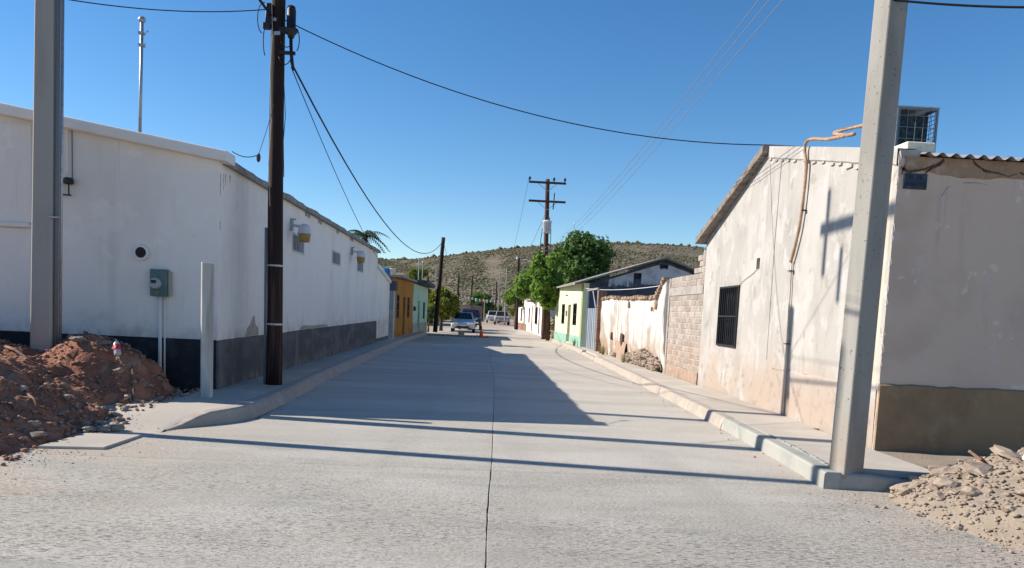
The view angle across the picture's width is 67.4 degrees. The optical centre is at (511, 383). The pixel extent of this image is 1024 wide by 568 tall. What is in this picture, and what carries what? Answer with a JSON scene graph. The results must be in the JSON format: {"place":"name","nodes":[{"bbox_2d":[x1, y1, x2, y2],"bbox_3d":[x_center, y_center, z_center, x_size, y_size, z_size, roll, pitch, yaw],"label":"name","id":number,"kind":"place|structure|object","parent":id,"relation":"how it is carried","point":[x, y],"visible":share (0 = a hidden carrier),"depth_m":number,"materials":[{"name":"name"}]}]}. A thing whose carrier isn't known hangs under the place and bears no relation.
{"place":"outdoors","nodes":[
{"label":"outdoors","id":0,"kind":"place"},
{"bbox_2d":[38,332,425,449],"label":"sidewalk","id":1,"kind":"structure","parent":0,"point":[255,398],"depth_m":10.68,"materials":[{"name":"concrete"}]},
{"bbox_2d":[200,262,213,397],"bbox_3d":[-4.424,-0.736,11.130,0.157,2.015,0.139,2,5,-3],"label":"stub post","id":2,"kind":"object","parent":1,"relation":"on","point":[207,327],"visible":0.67,"depth_m":11.08,"materials":[{"name":"white paint"}]},
{"bbox_2d":[257,0,299,384],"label":"utility pole","id":3,"kind":"object","parent":1,"relation":"on","point":[273,291],"visible":0.97,"depth_m":13.00,"materials":[{"name":"brown wood"}]},
{"bbox_2d":[70,0,264,11],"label":"overhead wire","id":4,"kind":"object","parent":3,"relation":"attached to","point":[165,10],"visible":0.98,"depth_m":11.51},
{"bbox_2d":[258,0,272,16],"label":"overhead wire","id":5,"kind":"object","parent":3,"relation":"attached to","point":[265,7],"visible":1,"depth_m":12.41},
{"bbox_2d":[259,105,273,152],"bbox_3d":[-4.048,-4.199,12.659,0.009,0.945,0.519,3,5,9],"label":"overhead wire","id":6,"kind":"object","parent":3,"relation":"attached to","point":[266,129],"visible":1,"depth_m":12.67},
{"bbox_2d":[256,153,260,161],"bbox_3d":[-4.111,-3.661,12.455,0.065,0.140,0.065,0,6,-25],"label":"cable clamp","id":7,"kind":"object","parent":6,"relation":"hanging from","point":[258,157],"visible":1,"depth_m":12.43,"materials":[{"name":"black plastic"}]},
{"bbox_2d":[291,67,390,276],"bbox_3d":[-4.555,-5.009,23.955,0.014,2.666,22.244,2,5,-4],"label":"overhead wire","id":8,"kind":"object","parent":3,"relation":"attached to","point":[330,160],"visible":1,"depth_m":16.57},
{"bbox_2d":[294,67,442,253],"bbox_3d":[-4.084,-6.488,31.275,0.028,2.040,37.042,2,5,-2],"label":"overhead wire","id":9,"kind":"object","parent":3,"relation":"attached to","point":[298,76],"visible":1,"depth_m":16.79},
{"bbox_2d":[284,20,762,144],"bbox_3d":[0.381,-5.097,13.117,8.417,1.570,0.016,2,5,-4],"label":"overhead wire","id":10,"kind":"object","parent":3,"relation":"attached to","point":[520,110],"visible":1,"depth_m":13.13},
{"bbox_2d":[458,331,463,336],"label":"concrete block","id":11,"kind":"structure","parent":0,"point":[460,333],"depth_m":46.49,"materials":[{"name":"grey concrete"}]},
{"bbox_2d":[426,318,544,339],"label":"road","id":12,"kind":"structure","parent":0,"point":[490,329],"depth_m":60.58,"materials":[{"name":"grey concrete"}]},
{"bbox_2d":[427,305,434,331],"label":"shrub","id":13,"kind":"object","parent":12,"relation":"on","point":[430,312],"visible":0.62,"depth_m":53.62,"materials":[{"name":"green plant"}]},
{"bbox_2d":[433,237,444,331],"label":"utility pole","id":14,"kind":"object","parent":12,"relation":"on","point":[436,313],"visible":0.99,"depth_m":49.98,"materials":[{"name":"brown wood"}]},
{"bbox_2d":[427,286,460,330],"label":"tree","id":15,"kind":"object","parent":12,"relation":"on","point":[449,304],"visible":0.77,"depth_m":57.06,"materials":[{"name":"green plant"}]},
{"bbox_2d":[428,334,488,337],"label":"stone row","id":16,"kind":"object","parent":12,"relation":"on","point":[456,335],"visible":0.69,"depth_m":47.05,"materials":[{"name":"grey stone"}]},
{"bbox_2d":[457,274,459,305],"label":"utility pole","id":17,"kind":"object","parent":12,"relation":"on","point":[458,281],"visible":0.48,"depth_m":77.21,"materials":[{"name":"brown wood"}]},
{"bbox_2d":[459,293,503,303],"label":"bunting","id":18,"kind":"object","parent":17,"relation":"hanging from","point":[486,300],"visible":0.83,"depth_m":77.51},
{"bbox_2d":[450,312,476,332],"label":"parked car","id":19,"kind":"object","parent":12,"relation":"on","point":[462,320],"visible":0.98,"depth_m":56.37,"materials":[{"name":"silver metal"}]},
{"bbox_2d":[458,304,483,329],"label":"parked truck","id":20,"kind":"object","parent":12,"relation":"on","point":[476,310],"visible":0.54,"depth_m":65.50,"materials":[{"name":"paint"}]},
{"bbox_2d":[470,276,472,307],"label":"utility pole","id":21,"kind":"object","parent":12,"relation":"on","point":[471,291],"visible":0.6,"depth_m":99.11,"materials":[{"name":"brown wood"}]},
{"bbox_2d":[469,291,484,316],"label":"tree","id":22,"kind":"object","parent":12,"relation":"on","point":[478,292],"visible":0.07,"depth_m":133.58,"materials":[{"name":"green plant"}]},
{"bbox_2d":[468,294,494,321],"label":"tree","id":23,"kind":"object","parent":12,"relation":"on","point":[489,306],"visible":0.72,"depth_m":120.16,"materials":[{"name":"green plant"}]},
{"bbox_2d":[486,311,499,322],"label":"parked pickup","id":24,"kind":"object","parent":12,"relation":"on","point":[490,316],"visible":0.63,"depth_m":109.01,"materials":[{"name":"white paint"}]},
{"bbox_2d":[495,281,496,310],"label":"utility pole","id":25,"kind":"object","parent":12,"relation":"on","point":[496,296],"visible":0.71,"depth_m":119.21,"materials":[{"name":"grey wood"}]},
{"bbox_2d":[497,274,499,322],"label":"utility pole","id":26,"kind":"object","parent":12,"relation":"on","point":[499,293],"visible":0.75,"depth_m":111.23,"materials":[{"name":"concrete"}]},
{"bbox_2d":[493,311,510,324],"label":"parked pickup","id":27,"kind":"object","parent":12,"relation":"on","point":[499,316],"visible":0.98,"depth_m":96.87,"materials":[{"name":"beige paint"}]},
{"bbox_2d":[504,269,507,324],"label":"utility pole","id":28,"kind":"object","parent":12,"relation":"on","point":[505,303],"visible":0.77,"depth_m":95.49,"materials":[{"name":"concrete"}]},
{"bbox_2d":[503,286,527,328],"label":"tree","id":29,"kind":"object","parent":12,"relation":"on","point":[509,297],"visible":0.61,"depth_m":75.24,"materials":[{"name":"green plant"}]},
{"bbox_2d":[515,257,530,329],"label":"utility pole","id":30,"kind":"object","parent":12,"relation":"on","point":[517,300],"visible":0.66,"depth_m":74.06,"materials":[{"name":"brown wood"}]},
{"bbox_2d":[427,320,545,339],"bbox_3d":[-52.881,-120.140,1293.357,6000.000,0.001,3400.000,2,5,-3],"label":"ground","id":31,"kind":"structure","parent":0,"point":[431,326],"depth_m":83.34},
{"bbox_2d":[0,103,380,393],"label":"corner building","id":32,"kind":"structure","parent":31,"relation":"on","point":[181,211],"depth_m":12.08,"materials":[{"name":"white paint"}]},
{"bbox_2d":[63,129,73,195],"bbox_3d":[-6.839,-3.401,11.767,0.235,1.020,0.153,2,5,-3],"label":"service bracket","id":33,"kind":"object","parent":32,"relation":"attached to","point":[68,181],"visible":0.84,"depth_m":11.80,"materials":[{"name":"grey metal"}]},
{"bbox_2d":[133,245,148,260],"bbox_3d":[-5.801,-2.048,12.000,0.250,0.250,0.041,2,5,-3],"label":"round vent","id":34,"kind":"object","parent":32,"relation":"attached to","point":[141,252],"visible":1,"depth_m":12.00,"materials":[{"name":"white paint"}]},
{"bbox_2d":[138,16,148,132],"bbox_3d":[-6.389,-5.133,13.329,0.204,2.380,0.130,2,5,-3],"label":"antenna mast","id":35,"kind":"object","parent":32,"relation":"on","point":[142,21],"visible":0.94,"depth_m":13.28,"materials":[{"name":"metal"}]},
{"bbox_2d":[149,269,171,374],"bbox_3d":[-5.524,-0.823,12.046,0.300,1.920,0.188,2,5,-3],"label":"electric meter","id":36,"kind":"object","parent":32,"relation":"attached to","point":[160,283],"visible":0.94,"depth_m":12.00,"materials":[{"name":"grey metal"}]},
{"bbox_2d":[292,231,303,255],"bbox_3d":[-4.875,-3.149,17.309,0.132,0.440,1.120,2,5,-3],"label":"window","id":37,"kind":"structure","parent":32,"relation":"in","point":[297,247],"depth_m":17.31,"materials":[{"name":"grey glass"}]},
{"bbox_2d":[290,218,310,242],"bbox_3d":[-4.535,-3.291,16.475,0.475,0.508,0.338,2,5,-3],"label":"wall lamp","id":38,"kind":"object","parent":32,"relation":"attached to","point":[304,233],"visible":1,"depth_m":16.38,"materials":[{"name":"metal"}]},
{"bbox_2d":[332,250,340,266],"bbox_3d":[-5.062,-3.568,21.866,0.132,0.400,1.220,2,5,-3],"label":"window","id":39,"kind":"structure","parent":32,"relation":"in","point":[336,256],"depth_m":22.13,"materials":[{"name":"grey glass"}]},
{"bbox_2d":[351,247,364,262],"bbox_3d":[-4.850,-4.062,24.230,0.475,0.508,0.338,2,5,-3],"label":"wall lamp","id":40,"kind":"object","parent":32,"relation":"attached to","point":[360,256],"visible":1,"depth_m":24.13,"materials":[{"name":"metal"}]},
{"bbox_2d":[357,263,362,272],"bbox_3d":[-5.239,-3.971,26.204,0.132,0.370,1.300,2,5,-3],"label":"window","id":41,"kind":"structure","parent":32,"relation":"in","point":[359,265],"depth_m":26.38,"materials":[{"name":"grey glass"}]},
{"bbox_2d":[348,230,389,252],"bbox_3d":[-7.294,-4.831,37.418,2.764,5.316,2.399,2,5,-3],"label":"palm tree","id":42,"kind":"object","parent":31,"relation":"on","point":[360,234],"visible":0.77,"depth_m":37.16,"materials":[{"name":"green plant"}]},
{"bbox_2d":[376,264,397,341],"bbox_3d":[-7.814,-3.465,33.212,5.080,3.280,5.240,2,5,-3],"label":"white annex","id":43,"kind":"object","parent":31,"relation":"on","point":[385,301],"visible":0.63,"depth_m":33.54,"materials":[{"name":"paint"}]},
{"bbox_2d":[382,267,389,274],"bbox_3d":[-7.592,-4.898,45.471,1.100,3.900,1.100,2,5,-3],"label":"water tank","id":44,"kind":"object","parent":43,"relation":"on","point":[387,270],"visible":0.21,"depth_m":44.93,"materials":[{"name":"blue plastic"}]},
{"bbox_2d":[388,275,416,336],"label":"orange house","id":45,"kind":"structure","parent":31,"relation":"on","point":[403,317],"depth_m":40.13,"materials":[{"name":"paint"}]},
{"bbox_2d":[390,268,396,274],"bbox_3d":[-5.741,-5.404,37.054,0.330,0.393,0.322,2,5,-3],"label":"roof bucket","id":46,"kind":"object","parent":45,"relation":"on","point":[392,271],"visible":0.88,"depth_m":36.95,"materials":[{"name":"white paint"}]},
{"bbox_2d":[396,294,399,318],"bbox_3d":[-5.727,-3.831,38.109,0.156,1.200,0.900,3,5,-1],"label":"window","id":47,"kind":"structure","parent":45,"relation":"in","point":[398,295],"depth_m":38.13,"materials":[{"name":"black glass"}]},
{"bbox_2d":[407,297,409,317],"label":"window","id":48,"kind":"structure","parent":45,"relation":"in","point":[408,300],"depth_m":42.12,"materials":[{"name":"black glass"}]},
{"bbox_2d":[407,267,431,294],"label":"tree","id":49,"kind":"object","parent":31,"relation":"on","point":[413,274],"visible":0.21,"depth_m":60.99,"materials":[{"name":"green plant"}]},
{"bbox_2d":[412,280,434,332],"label":"mint house","id":50,"kind":"structure","parent":31,"relation":"on","point":[420,301],"depth_m":47.27,"materials":[{"name":"paint"}]},
{"bbox_2d":[423,302,424,318],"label":"window","id":51,"kind":"structure","parent":50,"relation":"in","point":[423,302],"depth_m":49.64,"materials":[{"name":"black glass"}]},
{"bbox_2d":[509,305,514,316],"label":"tree","id":52,"kind":"object","parent":31,"relation":"on","point":[512,311],"visible":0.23,"depth_m":138.58,"materials":[{"name":"green plant"}]},
{"bbox_2d":[511,269,534,305],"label":"tree","id":53,"kind":"object","parent":31,"relation":"on","point":[523,279],"visible":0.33,"depth_m":58.66,"materials":[{"name":"green plant"}]},
{"bbox_2d":[525,298,533,332],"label":"row house","id":54,"kind":"structure","parent":31,"relation":"on","point":[530,317],"depth_m":65.91,"materials":[{"name":"white paint"}]},
{"bbox_2d":[532,299,541,336],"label":"row house","id":55,"kind":"structure","parent":31,"relation":"on","point":[537,323],"depth_m":57.84,"materials":[{"name":"white paint"}]},
{"bbox_2d":[534,307,537,323],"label":"window","id":56,"kind":"structure","parent":55,"relation":"in","point":[536,308],"depth_m":60.01,"materials":[{"name":"glass"}]},
{"bbox_2d":[528,251,562,340],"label":"tree","id":57,"kind":"object","parent":31,"relation":"on","point":[546,276],"visible":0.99,"depth_m":44.33,"materials":[{"name":"green plant"}]},
{"bbox_2d":[550,317,554,338],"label":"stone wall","id":58,"kind":"structure","parent":31,"relation":"on","point":[552,324],"depth_m":46.20,"materials":[{"name":"beige stone"}]},
{"bbox_2d":[550,307,555,318],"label":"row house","id":59,"kind":"structure","parent":31,"relation":"on","point":[552,313],"depth_m":49.54,"materials":[{"name":"white paint"}]},
{"bbox_2d":[551,230,616,284],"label":"tree","id":60,"kind":"object","parent":31,"relation":"on","point":[587,254],"visible":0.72,"depth_m":48.38,"materials":[{"name":"green plant"}]},
{"bbox_2d":[554,257,694,346],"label":"yellow house","id":61,"kind":"structure","parent":31,"relation":"on","point":[570,314],"depth_m":35.65,"materials":[{"name":"paint"}]},
{"bbox_2d":[561,304,564,323],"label":"window","id":62,"kind":"structure","parent":61,"relation":"in","point":[563,305],"depth_m":42.30,"materials":[{"name":"black glass"}]},
{"bbox_2d":[568,305,570,341],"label":"door","id":63,"kind":"structure","parent":61,"relation":"in","point":[570,305],"depth_m":40.19,"materials":[{"name":"wood"}]},
{"bbox_2d":[572,303,576,324],"bbox_3d":[3.172,-3.417,37.958,0.176,1.080,1.200,2,5,-4],"label":"window","id":64,"kind":"structure","parent":61,"relation":"in","point":[574,304],"depth_m":38.14,"materials":[{"name":"black glass"}]},
{"bbox_2d":[663,248,706,384],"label":"block wall","id":65,"kind":"structure","parent":31,"relation":"on","point":[683,326],"depth_m":18.93,"materials":[{"name":"concrete"}]},
{"bbox_2d":[695,144,1023,454],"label":"grey house","id":66,"kind":"structure","parent":31,"relation":"on","point":[948,371],"depth_m":9.33,"materials":[{"name":"paint"}]},
{"bbox_2d":[716,285,740,347],"bbox_3d":[4.406,-1.350,15.462,0.181,1.210,1.280,3,5,-1],"label":"window","id":67,"kind":"structure","parent":66,"relation":"in","point":[729,296],"depth_m":15.58,"materials":[{"name":"black metal"}]},
{"bbox_2d":[782,124,861,414],"bbox_3d":[4.447,-1.529,11.262,0.170,4.242,1.851,2,5,-6],"label":"wrapped pipe","id":68,"kind":"object","parent":66,"relation":"attached to","point":[837,134],"visible":0.95,"depth_m":11.69,"materials":[{"name":"plastic"}]},
{"bbox_2d":[894,141,934,152],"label":"cinder block","id":69,"kind":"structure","parent":66,"relation":"on","point":[923,146],"depth_m":9.14,"materials":[{"name":"beige paint"}]},
{"bbox_2d":[903,173,927,189],"bbox_3d":[4.750,-2.381,9.047,0.283,0.180,0.018,2,5,-3],"label":"street sign","id":70,"kind":"object","parent":66,"relation":"attached to","point":[914,181],"visible":1,"depth_m":9.04,"materials":[{"name":"blue metal"}]},
{"bbox_2d":[894,105,939,152],"bbox_3d":[5.224,-3.273,10.350,0.560,0.690,0.820,2,5,-3],"label":"evaporative cooler","id":71,"kind":"object","parent":66,"relation":"attached to","point":[912,124],"visible":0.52,"depth_m":10.01,"materials":[{"name":"grey metal"}]},
{"bbox_2d":[494,305,502,310],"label":"tree","id":72,"kind":"object","parent":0,"point":[500,308],"visible":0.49,"depth_m":168.83,"materials":[{"name":"green plant"}]},
{"bbox_2d":[0,335,1023,567],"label":"road","id":73,"kind":"structure","parent":0,"point":[429,451],"depth_m":6.81,"materials":[{"name":"concrete"}]},
{"bbox_2d":[0,331,199,465],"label":"dirt pile","id":74,"kind":"object","parent":73,"relation":"on","point":[70,385],"visible":0.92,"depth_m":9.79,"materials":[{"name":"brown soil"}]},
{"bbox_2d":[30,0,64,351],"bbox_3d":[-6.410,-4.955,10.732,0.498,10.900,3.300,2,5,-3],"label":"concrete pole","id":75,"kind":"object","parent":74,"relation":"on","point":[47,236],"visible":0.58,"depth_m":10.69,"materials":[{"name":"concrete"}]},
{"bbox_2d":[113,339,120,356],"bbox_3d":[-5.496,-0.492,10.673,0.110,0.245,0.203,-1,7,-37],"label":"soda bottle","id":76,"kind":"object","parent":74,"relation":"on","point":[117,348],"visible":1,"depth_m":10.64,"materials":[{"name":"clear plastic"}]},
{"bbox_2d":[478,326,483,337],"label":"traffic cone","id":77,"kind":"object","parent":73,"relation":"on","point":[481,334],"visible":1,"depth_m":46.80,"materials":[{"name":"orange plastic"}]},
{"bbox_2d":[0,419,1023,567],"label":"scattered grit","id":78,"kind":"object","parent":73,"relation":"on","point":[808,493],"visible":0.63,"depth_m":7.02,"materials":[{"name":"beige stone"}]},
{"bbox_2d":[284,338,782,470],"bbox_3d":[-0.679,-0.838,26.104,7.773,0.032,35.802,2,5,-3],"label":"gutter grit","id":79,"kind":"object","parent":73,"relation":"on","point":[573,354],"visible":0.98,"depth_m":16.93,"materials":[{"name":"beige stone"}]},
{"bbox_2d":[528,176,565,338],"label":"utility pole","id":80,"kind":"object","parent":73,"relation":"on","point":[546,228],"visible":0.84,"depth_m":45.16,"materials":[{"name":"brown wood"}]},
{"bbox_2d":[543,0,758,248],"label":"overhead wire","id":81,"kind":"object","parent":80,"relation":"attached to","point":[677,104],"visible":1,"depth_m":12.73,"materials":[{"name":"metal"}]},
{"bbox_2d":[548,0,768,249],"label":"overhead wire","id":82,"kind":"object","parent":80,"relation":"attached to","point":[684,104],"visible":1,"depth_m":12.74,"materials":[{"name":"metal"}]},
{"bbox_2d":[548,0,781,253],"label":"overhead wire","id":83,"kind":"object","parent":80,"relation":"attached to","point":[697,100],"visible":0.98,"depth_m":12.39,"materials":[{"name":"metal"}]},
{"bbox_2d":[855,444,1023,567],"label":"rubble pile","id":84,"kind":"object","parent":73,"relation":"on","point":[982,497],"visible":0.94,"depth_m":6.66,"materials":[{"name":"grey stone"}]},
{"bbox_2d":[0,0,1023,258],"label":"sky","id":85,"kind":"structure","parent":0,"point":[435,162],"materials":[{"name":"blue"}]},
{"bbox_2d":[518,297,529,330],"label":"row house","id":86,"kind":"structure","parent":0,"point":[522,314],"depth_m":75.07,"materials":[{"name":"white paint"}]},
{"bbox_2d":[378,243,703,319],"bbox_3d":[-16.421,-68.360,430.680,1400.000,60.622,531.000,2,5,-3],"label":"hill","id":87,"kind":"structure","parent":0,"point":[493,272],"depth_m":465.66,"materials":[{"name":"soil"}]},
{"bbox_2d":[378,240,706,315],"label":"scrub","id":88,"kind":"object","parent":87,"relation":"on","point":[405,266],"visible":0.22,"depth_m":460.88,"materials":[{"name":"green plant"}]},
{"bbox_2d":[549,338,929,491],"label":"sidewalk","id":89,"kind":"structure","parent":0,"point":[801,448],"depth_m":10.43,"materials":[{"name":"concrete"}]},
{"bbox_2d":[585,288,599,349],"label":"sheet gate","id":90,"kind":"structure","parent":89,"relation":"on","point":[591,316],"depth_m":33.66,"materials":[{"name":"grey metal"}]},
{"bbox_2d":[586,286,658,289],"bbox_3d":[3.971,-3.548,28.176,0.021,0.294,14.016,2,5,-5],"label":"overhead wire","id":91,"kind":"object","parent":90,"relation":"attached to","point":[628,289],"visible":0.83,"depth_m":26.87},
{"bbox_2d":[594,291,606,351],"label":"brick pillar","id":92,"kind":"structure","parent":89,"relation":"on","point":[600,294],"depth_m":31.68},
{"bbox_2d":[600,345,606,354],"bbox_3d":[3.525,-1.355,29.391,0.391,0.493,0.485,7,7,37],"label":"dry weed","id":93,"kind":"object","parent":89,"relation":"on","point":[603,350],"visible":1,"depth_m":29.34,"materials":[{"name":"plant"}]},
{"bbox_2d":[609,340,625,359],"bbox_3d":[3.635,-1.169,26.778,0.328,0.641,1.900,2,5,-3],"label":"broken slab","id":94,"kind":"object","parent":89,"relation":"on","point":[618,350],"depth_m":26.88,"materials":[{"name":"beige concrete"}]},
{"bbox_2d":[620,352,628,362],"bbox_3d":[3.604,-0.874,24.828,0.339,0.380,0.391,2,5,-3],"label":"dry weed","id":95,"kind":"object","parent":89,"relation":"on","point":[623,359],"visible":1,"depth_m":24.76,"materials":[{"name":"plant"}]},
{"bbox_2d":[600,277,673,372],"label":"adobe wall","id":96,"kind":"structure","parent":89,"relation":"on","point":[635,322],"depth_m":24.22,"materials":[{"name":"white paint"}]},
{"bbox_2d":[621,348,660,370],"bbox_3d":[3.907,-0.804,23.458,0.366,0.612,4.816,2,5,-3],"label":"stone heap","id":97,"kind":"object","parent":89,"relation":"on","point":[642,357],"visible":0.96,"depth_m":22.74,"materials":[{"name":"beige stone"}]},
{"bbox_2d":[829,0,907,479],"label":"concrete pole","id":98,"kind":"object","parent":89,"relation":"on","point":[856,362],"visible":0.99,"depth_m":7.48,"materials":[{"name":"grey concrete"}]},
{"bbox_2d":[894,0,1023,8],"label":"overhead wire","id":99,"kind":"object","parent":98,"relation":"attached to","point":[960,5],"visible":1,"depth_m":7.05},
{"bbox_2d":[878,451,990,468],"bbox_3d":[7.408,1.180,8.094,6.210,0.300,2.880,2,5,-3],"label":"dirt apron","id":100,"kind":"object","parent":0,"point":[924,460],"visible":0.23,"depth_m":9.02,"materials":[{"name":"brown soil"}]}
]}

